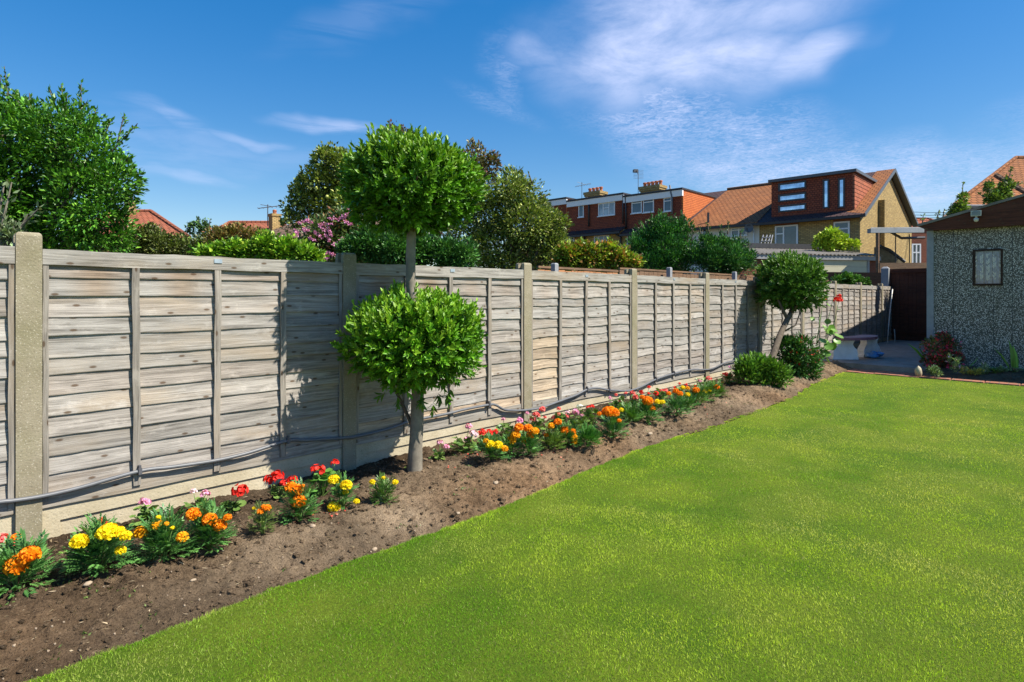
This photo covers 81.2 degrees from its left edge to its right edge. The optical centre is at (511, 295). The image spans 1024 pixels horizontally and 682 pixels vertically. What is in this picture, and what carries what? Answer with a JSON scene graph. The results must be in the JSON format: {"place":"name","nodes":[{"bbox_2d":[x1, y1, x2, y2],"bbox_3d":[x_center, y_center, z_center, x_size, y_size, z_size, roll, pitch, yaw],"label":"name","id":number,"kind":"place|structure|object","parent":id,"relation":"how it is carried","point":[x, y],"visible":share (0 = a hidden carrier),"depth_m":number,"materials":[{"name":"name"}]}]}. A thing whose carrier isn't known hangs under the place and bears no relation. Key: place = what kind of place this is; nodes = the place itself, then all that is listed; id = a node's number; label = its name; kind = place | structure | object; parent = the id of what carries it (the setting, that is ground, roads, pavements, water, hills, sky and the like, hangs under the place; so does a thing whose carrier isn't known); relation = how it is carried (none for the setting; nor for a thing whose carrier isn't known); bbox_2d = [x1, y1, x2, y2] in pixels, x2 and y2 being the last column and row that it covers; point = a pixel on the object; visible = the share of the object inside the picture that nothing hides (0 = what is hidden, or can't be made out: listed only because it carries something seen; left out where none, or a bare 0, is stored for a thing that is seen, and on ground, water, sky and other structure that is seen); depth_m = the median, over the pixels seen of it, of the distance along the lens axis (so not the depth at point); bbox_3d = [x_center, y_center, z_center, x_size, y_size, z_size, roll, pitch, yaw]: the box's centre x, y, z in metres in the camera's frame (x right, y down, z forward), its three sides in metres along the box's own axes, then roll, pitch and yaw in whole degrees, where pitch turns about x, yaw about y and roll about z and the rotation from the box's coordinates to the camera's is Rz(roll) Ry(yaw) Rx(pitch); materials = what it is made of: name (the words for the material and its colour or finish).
{"place":"outdoors","nodes":[
{"label":"outdoors","id":0,"kind":"place"},
{"bbox_2d":[2,377,804,679],"bbox_3d":[1.641,1.276,6.268,0.836,0.183,11.303,0,0,43],"label":"grit","id":1,"kind":"object","parent":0,"point":[48,650],"visible":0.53,"depth_m":2.90,"materials":[{"name":"stone"}]},
{"bbox_2d":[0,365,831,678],"bbox_3d":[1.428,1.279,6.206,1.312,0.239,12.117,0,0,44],"label":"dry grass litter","id":2,"kind":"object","parent":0,"point":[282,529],"visible":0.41,"depth_m":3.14,"materials":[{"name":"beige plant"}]},
{"bbox_2d":[0,360,853,681],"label":"flower bed soil","id":3,"kind":"structure","parent":0,"point":[172,610],"depth_m":3.17,"materials":[{"name":"brown soil"}]},
{"bbox_2d":[0,527,63,598],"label":"marigold plant","id":4,"kind":"object","parent":3,"relation":"on","point":[22,556],"visible":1,"depth_m":2.56,"materials":[{"name":"green plant"}]},
{"bbox_2d":[56,512,145,576],"bbox_3d":[-1.850,1.123,2.702,0.339,0.295,0.328,0,0,44],"label":"marigold plant","id":5,"kind":"object","parent":3,"relation":"on","point":[108,539],"visible":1,"depth_m":2.66,"materials":[{"name":"green plant"}]},
{"bbox_2d":[129,497,159,527],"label":"geranium plant","id":6,"kind":"object","parent":3,"relation":"on","point":[145,513],"visible":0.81,"depth_m":3.29,"materials":[{"name":"green plant"}]},
{"bbox_2d":[124,503,203,562],"bbox_3d":[-1.675,1.146,2.879,0.336,0.271,0.327,0,0,7],"label":"marigold plant","id":7,"kind":"object","parent":3,"relation":"on","point":[170,530],"visible":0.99,"depth_m":2.83,"materials":[{"name":"green plant"}]},
{"bbox_2d":[184,488,210,508],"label":"geranium plant","id":8,"kind":"object","parent":3,"relation":"on","point":[198,499],"visible":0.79,"depth_m":3.57,"materials":[{"name":"green plant"}]},
{"bbox_2d":[178,498,237,554],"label":"marigold plant","id":9,"kind":"object","parent":3,"relation":"on","point":[211,520],"visible":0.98,"depth_m":2.95,"materials":[{"name":"green plant"}]},
{"bbox_2d":[219,483,248,512],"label":"geranium plant","id":10,"kind":"object","parent":3,"relation":"on","point":[230,505],"visible":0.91,"depth_m":3.44,"materials":[{"name":"red plant"}]},
{"bbox_2d":[246,500,278,533],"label":"marigold plant","id":11,"kind":"object","parent":3,"relation":"on","point":[262,518],"visible":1,"depth_m":3.15,"materials":[{"name":"green plant"}]},
{"bbox_2d":[263,470,297,498],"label":"geranium plant","id":12,"kind":"object","parent":3,"relation":"on","point":[274,490],"visible":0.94,"depth_m":3.65,"materials":[{"name":"red plant"}]},
{"bbox_2d":[275,476,322,524],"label":"marigold plant","id":13,"kind":"object","parent":3,"relation":"on","point":[299,501],"visible":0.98,"depth_m":3.32,"materials":[{"name":"green plant"}]},
{"bbox_2d":[304,459,338,495],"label":"geranium plant","id":14,"kind":"object","parent":3,"relation":"on","point":[322,475],"visible":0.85,"depth_m":3.75,"materials":[{"name":"green plant"}]},
{"bbox_2d":[326,470,359,511],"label":"marigold plant","id":15,"kind":"object","parent":3,"relation":"on","point":[339,484],"visible":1,"depth_m":3.54,"materials":[{"name":"green plant"}]},
{"bbox_2d":[369,472,398,504],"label":"marigold plant","id":16,"kind":"object","parent":3,"relation":"on","point":[382,488],"visible":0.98,"depth_m":3.65,"materials":[{"name":"green plant"}]},
{"bbox_2d":[0,376,795,659],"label":"moss and weeds","id":17,"kind":"object","parent":3,"relation":"on","point":[235,527],"visible":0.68,"depth_m":2.64,"materials":[{"name":"green plant"}]},
{"bbox_2d":[330,122,491,471],"bbox_3d":[-0.712,0.030,4.285,1.105,2.595,1.159,0,0,44],"label":"topiary tree","id":18,"kind":"object","parent":3,"relation":"on","point":[421,340],"visible":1,"depth_m":4.03,"materials":[{"name":"green plant"}]},
{"bbox_2d":[428,440,449,459],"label":"geranium plant","id":19,"kind":"object","parent":3,"relation":"on","point":[439,453],"visible":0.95,"depth_m":4.62,"materials":[{"name":"green plant"}]},
{"bbox_2d":[448,423,480,453],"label":"geranium plant","id":20,"kind":"object","parent":3,"relation":"on","point":[468,440],"visible":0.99,"depth_m":4.79,"materials":[{"name":"green plant"}]},
{"bbox_2d":[473,430,511,459],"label":"marigold plant","id":21,"kind":"object","parent":3,"relation":"on","point":[491,447],"visible":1,"depth_m":4.50,"materials":[{"name":"green plant"}]},
{"bbox_2d":[491,417,522,439],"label":"geranium plant","id":22,"kind":"object","parent":3,"relation":"on","point":[501,427],"visible":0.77,"depth_m":5.15,"materials":[{"name":"green plant"}]},
{"bbox_2d":[500,423,523,456],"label":"marigold plant","id":23,"kind":"object","parent":3,"relation":"on","point":[510,441],"visible":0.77,"depth_m":4.64,"materials":[{"name":"green plant"}]},
{"bbox_2d":[515,424,544,455],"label":"marigold plant","id":24,"kind":"object","parent":3,"relation":"on","point":[527,439],"visible":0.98,"depth_m":4.68,"materials":[{"name":"green plant"}]},
{"bbox_2d":[520,406,548,440],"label":"geranium plant","id":25,"kind":"object","parent":3,"relation":"on","point":[533,419],"visible":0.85,"depth_m":5.17,"materials":[{"name":"green plant"}]},
{"bbox_2d":[539,418,566,449],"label":"marigold plant","id":26,"kind":"object","parent":3,"relation":"on","point":[549,436],"visible":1,"depth_m":4.82,"materials":[{"name":"green plant"}]},
{"bbox_2d":[553,421,583,446],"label":"marigold plant","id":27,"kind":"object","parent":3,"relation":"on","point":[571,436],"visible":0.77,"depth_m":4.95,"materials":[{"name":"green plant"}]},
{"bbox_2d":[562,409,587,430],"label":"geranium plant","id":28,"kind":"object","parent":3,"relation":"on","point":[572,421],"visible":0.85,"depth_m":5.29,"materials":[{"name":"green plant"}]},
{"bbox_2d":[575,421,603,446],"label":"marigold plant","id":29,"kind":"object","parent":3,"relation":"on","point":[590,435],"visible":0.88,"depth_m":5.00,"materials":[{"name":"green plant"}]},
{"bbox_2d":[594,406,630,438],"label":"marigold plant","id":30,"kind":"object","parent":3,"relation":"on","point":[613,424],"visible":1,"depth_m":5.29,"materials":[{"name":"green plant"}]},
{"bbox_2d":[603,393,629,418],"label":"geranium plant","id":31,"kind":"object","parent":3,"relation":"on","point":[618,401],"visible":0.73,"depth_m":5.94,"materials":[{"name":"green plant"}]},
{"bbox_2d":[618,400,643,422],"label":"marigold plant","id":32,"kind":"object","parent":3,"relation":"on","point":[631,411],"visible":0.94,"depth_m":5.73,"materials":[{"name":"green plant"}]},
{"bbox_2d":[634,394,664,424],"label":"marigold plant","id":33,"kind":"object","parent":3,"relation":"on","point":[646,406],"visible":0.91,"depth_m":5.83,"materials":[{"name":"green plant"}]},
{"bbox_2d":[647,388,669,408],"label":"geranium plant","id":34,"kind":"object","parent":3,"relation":"on","point":[658,393],"visible":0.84,"depth_m":6.48,"materials":[{"name":"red plant"}]},
{"bbox_2d":[660,388,695,416],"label":"marigold plant","id":35,"kind":"object","parent":3,"relation":"on","point":[674,403],"visible":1,"depth_m":6.07,"materials":[{"name":"green plant"}]},
{"bbox_2d":[680,385,700,408],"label":"marigold plant","id":36,"kind":"object","parent":3,"relation":"on","point":[691,398],"visible":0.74,"depth_m":6.45,"materials":[{"name":"green plant"}]},
{"bbox_2d":[688,383,709,403],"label":"marigold plant","id":37,"kind":"object","parent":3,"relation":"on","point":[699,392],"visible":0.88,"depth_m":6.62,"materials":[{"name":"green plant"}]},
{"bbox_2d":[700,381,720,400],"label":"marigold plant","id":38,"kind":"object","parent":3,"relation":"on","point":[709,389],"visible":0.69,"depth_m":6.83,"materials":[{"name":"green plant"}]},
{"bbox_2d":[706,378,730,396],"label":"marigold plant","id":39,"kind":"object","parent":3,"relation":"on","point":[719,388],"visible":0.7,"depth_m":7.17,"materials":[{"name":"green plant"}]},
{"bbox_2d":[730,351,795,387],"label":"peony bush","id":40,"kind":"object","parent":3,"relation":"on","point":[763,369],"visible":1,"depth_m":8.03,"materials":[{"name":"green plant"}]},
{"bbox_2d":[752,248,830,358],"bbox_3d":[4.422,0.206,9.375,1.135,1.918,1.681,0,0,14],"label":"leaning topiary tree","id":41,"kind":"object","parent":3,"relation":"on","point":[792,283],"visible":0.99,"depth_m":9.25,"materials":[{"name":"green plant"}]},
{"bbox_2d":[768,331,828,378],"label":"dark shrub","id":42,"kind":"object","parent":3,"relation":"on","point":[798,354],"visible":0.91,"depth_m":9.19,"materials":[{"name":"green plant"}]},
{"bbox_2d":[810,294,842,363],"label":"hollyhock","id":43,"kind":"object","parent":3,"relation":"on","point":[831,330],"visible":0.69,"depth_m":10.54,"materials":[{"name":"green plant"}]},
{"bbox_2d":[0,0,1023,268],"label":"sky","id":44,"kind":"structure","parent":0,"point":[227,99],"materials":[{"name":"blue"}]},
{"bbox_2d":[24,372,1023,681],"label":"lawn","id":45,"kind":"structure","parent":0,"point":[863,402],"depth_m":2.81,"materials":[{"name":"green plant"}]},
{"bbox_2d":[756,168,918,262],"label":"corner house","id":46,"kind":"structure","parent":0,"point":[852,203],"depth_m":32.08,"materials":[{"name":"yellow brick"}]},
{"bbox_2d":[775,224,797,243],"bbox_3d":[14.875,-3.146,32.405,1.316,1.353,0.150,0,0,44],"label":"window","id":47,"kind":"structure","parent":46,"relation":"in","point":[784,234],"depth_m":32.43,"materials":[{"name":"white paint"}]},
{"bbox_2d":[778,180,805,191],"bbox_3d":[15.247,-5.967,32.512,1.455,0.436,0.080,0,0,44],"label":"window","id":48,"kind":"structure","parent":46,"relation":"in","point":[795,185],"depth_m":32.50,"materials":[{"name":"blue glass"}]},
{"bbox_2d":[778,192,805,201],"bbox_3d":[15.247,-5.357,32.512,1.455,0.407,0.080,0,0,44],"label":"window","id":49,"kind":"structure","parent":46,"relation":"in","point":[802,195],"depth_m":32.50,"materials":[{"name":"blue glass"}]},
{"bbox_2d":[778,203,805,212],"bbox_3d":[15.247,-4.776,32.512,1.455,0.377,0.080,0,0,44],"label":"window","id":50,"kind":"structure","parent":46,"relation":"in","point":[802,206],"depth_m":32.50,"materials":[{"name":"blue glass"}]},
{"bbox_2d":[823,179,828,208],"bbox_3d":[16.478,-5.339,31.340,0.309,1.525,0.080,0,0,44],"label":"window","id":51,"kind":"structure","parent":46,"relation":"in","point":[826,181],"depth_m":31.32,"materials":[{"name":"blue glass"}]},
{"bbox_2d":[838,178,844,207],"bbox_3d":[17.011,-5.294,30.831,0.324,1.528,0.080,0,0,44],"label":"window","id":52,"kind":"structure","parent":46,"relation":"in","point":[841,181],"depth_m":30.84,"materials":[{"name":"blue glass"}]},
{"bbox_2d":[834,221,849,236],"bbox_3d":[16.842,-3.222,30.530,0.861,1.142,0.150,0,0,44],"label":"window","id":53,"kind":"structure","parent":46,"relation":"in","point":[844,226],"depth_m":30.46,"materials":[{"name":"white paint"}]},
{"bbox_2d":[819,340,926,372],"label":"patio","id":54,"kind":"structure","parent":0,"point":[901,356],"depth_m":11.47,"materials":[{"name":"concrete"}]},
{"bbox_2d":[829,334,880,359],"bbox_3d":[6.832,1.011,11.731,1.387,0.430,0.513,0,0,-31],"label":"stone bench","id":55,"kind":"object","parent":54,"relation":"on","point":[845,349],"visible":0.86,"depth_m":11.48,"materials":[{"name":"stone"}]},
{"bbox_2d":[917,194,1023,368],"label":"garden shed","id":56,"kind":"structure","parent":54,"relation":"on","point":[975,288],"depth_m":10.21,"materials":[{"name":"grey concrete"}]},
{"bbox_2d":[973,248,1002,285],"bbox_3d":[8.108,-0.480,10.174,0.603,0.820,0.140,0,0,44],"label":"window","id":57,"kind":"structure","parent":56,"relation":"in","point":[987,263],"depth_m":10.17,"materials":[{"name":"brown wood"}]},
{"bbox_2d":[912,217,932,262],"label":"house","id":58,"kind":"structure","parent":0,"point":[923,242],"depth_m":48.12,"materials":[{"name":"red brick"}]},
{"bbox_2d":[912,244,920,262],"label":"window","id":59,"kind":"structure","parent":58,"relation":"attached to","point":[916,253],"depth_m":47.74,"materials":[{"name":"white paint"}]},
{"bbox_2d":[922,365,1023,384],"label":"flower bed","id":60,"kind":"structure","parent":0,"point":[1011,377],"depth_m":9.52,"materials":[{"name":"brown soil"}]},
{"bbox_2d":[919,331,965,368],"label":"coleus plant","id":61,"kind":"object","parent":60,"relation":"on","point":[936,354],"visible":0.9,"depth_m":10.15,"materials":[{"name":"red plant"}]},
{"bbox_2d":[945,352,967,372],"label":"lobelia plant","id":62,"kind":"object","parent":60,"relation":"on","point":[959,366],"visible":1,"depth_m":9.56,"materials":[{"name":"green plant"}]},
{"bbox_2d":[995,341,1018,367],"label":"gladiolus leaves","id":63,"kind":"object","parent":60,"relation":"on","point":[1014,359],"visible":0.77,"depth_m":9.69,"materials":[{"name":"green plant"}]},
{"label":"ground","id":64,"kind":"structure","parent":0,"visible":0},
{"bbox_2d":[0,178,43,245],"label":"twiggy shrub","id":65,"kind":"object","parent":64,"relation":"on","point":[8,231],"visible":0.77,"depth_m":4.29,"materials":[{"name":"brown plant"}]},
{"bbox_2d":[0,66,149,252],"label":"broadleaf tree","id":66,"kind":"object","parent":64,"relation":"on","point":[64,176],"visible":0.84,"depth_m":9.22,"materials":[{"name":"green plant"}]},
{"bbox_2d":[70,202,190,254],"bbox_3d":[-21.021,-2.003,33.200,5.748,6.866,10.254,0,0,-28],"label":"bungalow","id":67,"kind":"object","parent":64,"relation":"on","point":[145,215],"visible":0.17,"depth_m":32.01,"materials":[{"name":"red tile"}]},
{"bbox_2d":[108,221,208,255],"bbox_3d":[-6.356,0.021,11.009,2.068,2.821,0.898,0,0,13],"label":"hedge shrub","id":68,"kind":"object","parent":64,"relation":"on","point":[152,239],"visible":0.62,"depth_m":10.90,"materials":[{"name":"green plant"}]},
{"bbox_2d":[184,216,215,241],"bbox_3d":[-6.786,-0.159,13.035,0.765,3.180,0.442,0,0,18],"label":"sapling","id":69,"kind":"object","parent":64,"relation":"on","point":[196,223],"visible":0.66,"depth_m":12.98,"materials":[{"name":"green plant"}]},
{"bbox_2d":[202,221,267,244],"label":"rust shrub","id":70,"kind":"object","parent":64,"relation":"on","point":[225,232],"visible":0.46,"depth_m":9.88,"materials":[{"name":"brown plant"}]},
{"bbox_2d":[222,210,286,229],"bbox_3d":[-15.453,-1.801,36.991,5.434,6.461,8.125,0,0,-18],"label":"bungalow","id":71,"kind":"object","parent":64,"relation":"on","point":[273,221],"visible":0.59,"depth_m":35.02,"materials":[{"name":"orange tile"}]},
{"bbox_2d":[186,228,329,261],"bbox_3d":[-3.045,0.309,7.166,1.717,2.245,0.508,0,0,-1],"label":"lime shrub","id":72,"kind":"object","parent":64,"relation":"on","point":[264,244],"visible":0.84,"depth_m":7.08,"materials":[{"name":"green plant"}]},
{"bbox_2d":[278,140,351,261],"bbox_3d":[-3.305,-0.641,10.479,1.610,4.149,0.963,0,0,0],"label":"apple tree","id":73,"kind":"object","parent":64,"relation":"on","point":[307,195],"visible":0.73,"depth_m":10.34,"materials":[{"name":"green plant"}]},
{"bbox_2d":[294,204,361,261],"bbox_3d":[-2.512,0.060,8.385,0.989,2.744,0.849,0,0,0],"label":"buddleia","id":74,"kind":"object","parent":64,"relation":"on","point":[334,223],"visible":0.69,"depth_m":8.23,"materials":[{"name":"pink plant"}]},
{"bbox_2d":[271,216,426,247],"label":"outbuilding","id":75,"kind":"structure","parent":64,"relation":"on","point":[278,230],"depth_m":20.61,"materials":[{"name":"brown tile"}]},
{"bbox_2d":[332,222,481,266],"bbox_3d":[-1.336,0.217,7.571,1.910,2.430,0.736,0,0,2],"label":"laurel hedge","id":76,"kind":"object","parent":64,"relation":"on","point":[364,245],"visible":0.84,"depth_m":7.48,"materials":[{"name":"green plant"}]},
{"bbox_2d":[377,119,504,238],"bbox_3d":[-1.575,-1.214,13.073,2.795,5.293,1.521,0,0,-10],"label":"purple leaf tree","id":77,"kind":"object","parent":64,"relation":"on","point":[484,161],"visible":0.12,"depth_m":12.96,"materials":[{"name":"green plant"}]},
{"bbox_2d":[0,232,891,544],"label":"garden fence","id":78,"kind":"object","parent":64,"relation":"on","point":[112,364],"visible":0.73,"depth_m":3.99,"materials":[{"name":"wood"}]},
{"bbox_2d":[0,359,739,503],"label":"conduit","id":79,"kind":"object","parent":78,"relation":"attached to","point":[140,470],"visible":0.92,"depth_m":4.02,"materials":[{"name":"plastic"}]},
{"bbox_2d":[444,163,574,269],"bbox_3d":[-0.037,-0.505,11.078,2.393,3.879,1.584,0,0,13],"label":"olive tree","id":80,"kind":"object","parent":64,"relation":"on","point":[533,242],"visible":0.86,"depth_m":10.85,"materials":[{"name":"green plant"}]},
{"bbox_2d":[513,197,574,269],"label":"dormer house","id":81,"kind":"structure","parent":64,"relation":"on","point":[560,203],"depth_m":43.55,"materials":[{"name":"red brick"}]},
{"bbox_2d":[536,266,617,273],"bbox_3d":[1.032,0.458,8.987,0.038,1.745,1.950,0,0,44],"label":"alley fence","id":82,"kind":"object","parent":64,"relation":"on","point":[589,270],"visible":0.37,"depth_m":8.97,"materials":[{"name":"orange wood"}]},
{"bbox_2d":[563,186,628,272],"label":"dormer house","id":83,"kind":"structure","parent":64,"relation":"on","point":[593,214],"depth_m":41.31,"materials":[{"name":"red brick"}]},
{"bbox_2d":[597,201,614,216],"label":"window","id":84,"kind":"structure","parent":83,"relation":"in","point":[604,209],"depth_m":40.88,"materials":[{"name":"white glass"}]},
{"bbox_2d":[550,236,646,273],"bbox_3d":[1.524,0.185,10.608,1.734,2.493,0.706,0,0,1],"label":"bush","id":85,"kind":"object","parent":64,"relation":"on","point":[608,254],"visible":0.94,"depth_m":10.48,"materials":[{"name":"green plant"}]},
{"bbox_2d":[624,208,698,273],"bbox_3d":[3.395,-0.278,13.426,1.822,3.422,1.121,0,0,7],"label":"evergreen bush","id":86,"kind":"object","parent":64,"relation":"on","point":[668,250],"visible":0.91,"depth_m":13.31,"materials":[{"name":"green plant"}]},
{"bbox_2d":[619,180,726,271],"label":"dormer house","id":87,"kind":"structure","parent":64,"relation":"on","point":[653,198],"depth_m":38.59,"materials":[{"name":"red brick"}]},
{"bbox_2d":[683,221,757,276],"bbox_3d":[4.584,-0.122,13.144,1.748,3.110,0.988,0,0,3],"label":"evergreen bush","id":88,"kind":"object","parent":64,"relation":"on","point":[722,253],"visible":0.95,"depth_m":13.00,"materials":[{"name":"green plant"}]},
{"bbox_2d":[618,267,828,281],"bbox_3d":[5.501,0.435,13.603,0.038,1.790,10.800,0,0,44],"label":"alley fence","id":89,"kind":"object","parent":64,"relation":"on","point":[645,272],"visible":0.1,"depth_m":11.24,"materials":[{"name":"brown wood"}]},
{"bbox_2d":[685,183,770,274],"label":"rendered house","id":90,"kind":"structure","parent":64,"relation":"on","point":[739,208],"depth_m":36.21,"materials":[{"name":"tile"}]},
{"bbox_2d":[724,243,881,277],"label":"garage","id":91,"kind":"structure","parent":64,"relation":"on","point":[848,261],"depth_m":22.75,"materials":[{"name":"concrete"}]},
{"bbox_2d":[820,260,866,271],"bbox_3d":[12.390,-0.345,22.620,2.442,2.092,0.041,0,0,-12],"label":"door","id":92,"kind":"structure","parent":91,"relation":"in","point":[831,265],"depth_m":22.66,"materials":[{"name":"beige paint"}]},
{"bbox_2d":[810,225,861,251],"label":"golden bush","id":93,"kind":"object","parent":64,"relation":"on","point":[831,239],"visible":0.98,"depth_m":23.86,"materials":[{"name":"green plant"}]},
{"bbox_2d":[830,270,871,285],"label":"ground shrub","id":94,"kind":"object","parent":64,"relation":"on","point":[846,277],"visible":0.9,"depth_m":17.39,"materials":[{"name":"green plant"}]},
{"bbox_2d":[825,272,880,285],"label":"garden wall","id":95,"kind":"structure","parent":64,"relation":"on","point":[875,278],"depth_m":18.74,"materials":[{"name":"brown brick"}]},
{"bbox_2d":[881,267,889,285],"bbox_3d":[10.408,0.361,16.647,0.180,2.338,0.160,0,0,44],"label":"gate post","id":96,"kind":"object","parent":64,"relation":"on","point":[885,276],"visible":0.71,"depth_m":16.59,"materials":[{"name":"grey concrete"}]},
{"bbox_2d":[890,268,926,340],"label":"garden gate","id":97,"kind":"structure","parent":96,"relation":"attached to","point":[909,308],"depth_m":16.34,"materials":[{"name":"red wood"}]},
{"bbox_2d":[874,247,902,262],"bbox_3d":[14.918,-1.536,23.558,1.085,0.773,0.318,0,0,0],"label":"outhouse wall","id":98,"kind":"structure","parent":64,"relation":"on","point":[887,257],"depth_m":23.40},
{"bbox_2d":[867,227,925,272],"bbox_3d":[14.794,-0.706,22.689,1.519,4.071,5.455,0,0,44],"label":"carport","id":99,"kind":"object","parent":64,"relation":"on","point":[890,230],"visible":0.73,"depth_m":21.64,"materials":[{"name":"grey paint"}]},
{"bbox_2d":[879,263,926,272],"bbox_3d":[13.835,0.089,20.829,2.044,2.481,0.059,0,0,0],"label":"paling fence","id":100,"kind":"object","parent":64,"relation":"on","point":[904,265],"visible":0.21,"depth_m":20.80,"materials":[{"name":"brown wood"}]},
{"bbox_2d":[845,368,1023,385],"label":"brick path edging","id":101,"kind":"object","parent":64,"relation":"on","point":[887,373],"visible":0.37,"depth_m":9.81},
{"bbox_2d":[920,182,970,222],"bbox_3d":[10.913,-0.723,15.093,1.249,4.307,0.564,0,0,13],"label":"young birch","id":102,"kind":"object","parent":64,"relation":"on","point":[959,204],"visible":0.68,"depth_m":14.97,"materials":[{"name":"green plant"}]},
{"bbox_2d":[952,156,1023,207],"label":"hipped house","id":103,"kind":"structure","parent":64,"relation":"on","point":[999,174],"depth_m":27.97,"materials":[{"name":"tile"}]},
{"bbox_2d":[977,166,1023,204],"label":"leafy sapling","id":104,"kind":"object","parent":64,"relation":"on","point":[1002,190],"visible":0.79,"depth_m":15.45,"materials":[{"name":"green plant"}]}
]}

